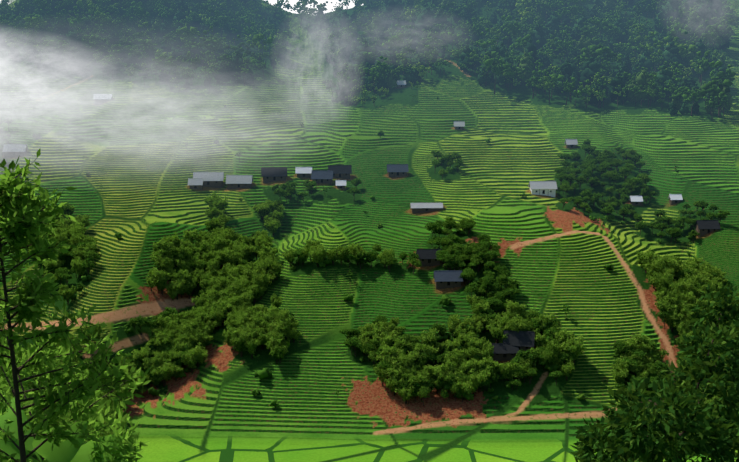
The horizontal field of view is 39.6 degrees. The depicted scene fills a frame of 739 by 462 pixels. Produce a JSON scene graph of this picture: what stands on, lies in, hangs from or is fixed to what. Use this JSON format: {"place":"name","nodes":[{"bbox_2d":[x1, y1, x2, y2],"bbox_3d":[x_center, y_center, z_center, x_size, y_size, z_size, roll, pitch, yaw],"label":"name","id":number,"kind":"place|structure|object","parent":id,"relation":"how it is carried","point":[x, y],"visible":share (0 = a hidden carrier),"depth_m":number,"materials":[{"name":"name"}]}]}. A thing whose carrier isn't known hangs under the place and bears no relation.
{"place":"outdoors","nodes":[
{"label":"outdoors","id":0,"kind":"place"},
{"bbox_2d":[0,53,36,119],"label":"cloud","id":1,"kind":"structure","parent":0,"point":[14,82],"depth_m":460.93,"materials":[{"name":"white"}]},
{"bbox_2d":[0,26,64,145],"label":"cloud","id":2,"kind":"structure","parent":0,"point":[34,89],"depth_m":466.03,"materials":[{"name":"white"}]},
{"bbox_2d":[0,50,125,174],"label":"cloud","id":3,"kind":"structure","parent":0,"point":[55,107],"depth_m":476.41,"materials":[{"name":"white"}]},
{"bbox_2d":[55,70,264,177],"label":"cloud","id":4,"kind":"structure","parent":0,"point":[126,117],"depth_m":487.41,"materials":[{"name":"white"}]},
{"bbox_2d":[0,18,334,186],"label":"cloud","id":5,"kind":"structure","parent":0,"point":[170,122],"depth_m":497.08,"materials":[{"name":"white"}]},
{"bbox_2d":[0,0,362,14],"bbox_3d":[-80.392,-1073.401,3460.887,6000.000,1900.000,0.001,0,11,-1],"label":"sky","id":6,"kind":"structure","parent":0,"point":[329,6],"depth_m":3514.71,"materials":[{"name":"white"}]},
{"bbox_2d":[269,14,356,123],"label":"cloud","id":7,"kind":"structure","parent":0,"point":[312,77],"depth_m":638.40,"materials":[{"name":"white"}]},
{"bbox_2d":[329,13,365,66],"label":"cloud","id":8,"kind":"structure","parent":0,"point":[348,45],"depth_m":698.61,"materials":[{"name":"white"}]},
{"bbox_2d":[0,0,738,461],"bbox_3d":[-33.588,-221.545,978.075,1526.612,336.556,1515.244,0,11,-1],"label":"hillside terrain","id":9,"kind":"structure","parent":0,"point":[556,256],"depth_m":464.63,"materials":[{"name":"green plant"}]},
{"bbox_2d":[2,144,28,157],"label":"house","id":10,"kind":"structure","parent":9,"relation":"on","point":[10,146],"depth_m":539.34,"materials":[{"name":"white wood"}]},
{"bbox_2d":[93,94,112,104],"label":"house","id":11,"kind":"structure","parent":9,"relation":"on","point":[99,97],"depth_m":670.65,"materials":[{"name":"white metal"}]},
{"bbox_2d":[188,178,203,190],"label":"house","id":12,"kind":"structure","parent":9,"relation":"on","point":[195,183],"depth_m":509.45,"materials":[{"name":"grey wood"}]},
{"bbox_2d":[193,172,223,187],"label":"house","id":13,"kind":"structure","parent":9,"relation":"on","point":[213,179],"depth_m":513.67,"materials":[{"name":"grey wood"}]},
{"bbox_2d":[226,175,252,189],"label":"house","id":14,"kind":"structure","parent":9,"relation":"on","point":[238,181],"depth_m":510.73,"materials":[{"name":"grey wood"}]},
{"bbox_2d":[261,167,286,182],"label":"house","id":15,"kind":"structure","parent":9,"relation":"on","point":[271,174],"depth_m":516.52,"materials":[{"name":"grey wood"}]},
{"bbox_2d":[295,167,311,177],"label":"house","id":16,"kind":"structure","parent":9,"relation":"on","point":[303,172],"depth_m":520.86,"materials":[{"name":"white metal"}]},
{"bbox_2d":[311,170,333,185],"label":"house","id":17,"kind":"structure","parent":9,"relation":"on","point":[322,176],"depth_m":515.05,"materials":[{"name":"blue stone"}]},
{"bbox_2d":[328,165,351,179],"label":"house","id":18,"kind":"structure","parent":9,"relation":"on","point":[342,171],"depth_m":524.13,"materials":[{"name":"grey wood"}]},
{"bbox_2d":[336,180,345,188],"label":"house","id":19,"kind":"structure","parent":9,"relation":"on","point":[340,184],"depth_m":511.15,"materials":[{"name":"white metal"}]},
{"bbox_2d":[0,36,730,459],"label":"trees","id":20,"kind":"object","parent":9,"relation":"on","point":[228,292],"visible":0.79,"depth_m":399.73,"materials":[{"name":"green plant"}]},
{"bbox_2d":[0,0,736,118],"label":"forest trees","id":21,"kind":"object","parent":9,"relation":"on","point":[638,82],"visible":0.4,"depth_m":775.55,"materials":[{"name":"green plant"}]},
{"bbox_2d":[387,164,408,177],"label":"house","id":22,"kind":"structure","parent":9,"relation":"on","point":[397,170],"depth_m":521.67,"materials":[{"name":"blue stone"}]},
{"bbox_2d":[397,80,405,87],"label":"house","id":23,"kind":"structure","parent":9,"relation":"on","point":[401,83],"depth_m":698.60,"materials":[{"name":"grey wood"}]},
{"bbox_2d":[410,203,442,213],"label":"house","id":24,"kind":"structure","parent":9,"relation":"on","point":[421,207],"depth_m":476.09,"materials":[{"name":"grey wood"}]},
{"bbox_2d":[416,249,441,266],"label":"house","id":25,"kind":"structure","parent":9,"relation":"on","point":[428,257],"depth_m":423.25,"materials":[{"name":"brown wood"}]},
{"bbox_2d":[433,270,462,289],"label":"house","id":26,"kind":"structure","parent":9,"relation":"on","point":[444,279],"depth_m":409.85,"materials":[{"name":"blue stone"}]},
{"bbox_2d":[453,121,464,129],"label":"house","id":27,"kind":"structure","parent":9,"relation":"on","point":[458,125],"depth_m":601.33,"materials":[{"name":"grey wood"}]},
{"bbox_2d":[491,343,518,361],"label":"house","id":28,"kind":"structure","parent":9,"relation":"on","point":[504,351],"depth_m":372.84,"materials":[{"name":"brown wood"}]},
{"bbox_2d":[503,330,534,351],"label":"house","id":29,"kind":"structure","parent":9,"relation":"on","point":[524,340],"depth_m":374.50,"materials":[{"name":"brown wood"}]},
{"bbox_2d":[528,181,556,196],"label":"house","id":30,"kind":"structure","parent":9,"relation":"on","point":[547,188],"depth_m":495.32,"materials":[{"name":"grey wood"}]},
{"bbox_2d":[564,139,577,148],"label":"house","id":31,"kind":"structure","parent":9,"relation":"on","point":[571,143],"depth_m":566.80,"materials":[{"name":"grey wood"}]},
{"bbox_2d":[629,196,642,205],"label":"house","id":32,"kind":"structure","parent":9,"relation":"on","point":[636,200],"depth_m":494.43,"materials":[{"name":"white metal"}]},
{"bbox_2d":[667,194,682,205],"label":"house","id":33,"kind":"structure","parent":9,"relation":"on","point":[675,198],"depth_m":490.81,"materials":[{"name":"white metal"}]},
{"bbox_2d":[694,220,719,237],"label":"house","id":34,"kind":"structure","parent":9,"relation":"on","point":[703,227],"depth_m":456.94,"materials":[{"name":"brown wood"}]},
{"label":"hillside ground","id":35,"kind":"structure","parent":0,"visible":0},
{"bbox_2d":[0,397,123,461],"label":"banana plant","id":36,"kind":"object","parent":35,"relation":"on","point":[64,452],"visible":0.62,"depth_m":11.10,"materials":[{"name":"green plant"}]},
{"bbox_2d":[0,252,148,461],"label":"tree","id":37,"kind":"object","parent":35,"relation":"on","point":[98,421],"depth_m":13.01,"materials":[{"name":"green plant"}]},
{"bbox_2d":[0,149,150,461],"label":"tree","id":38,"kind":"object","parent":35,"relation":"on","point":[26,203],"visible":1,"depth_m":8.91,"materials":[{"name":"green plant"}]},
{"bbox_2d":[570,282,738,461],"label":"tree","id":39,"kind":"object","parent":35,"relation":"on","point":[632,438],"visible":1,"depth_m":29.57,"materials":[{"name":"green plant"}]}
]}

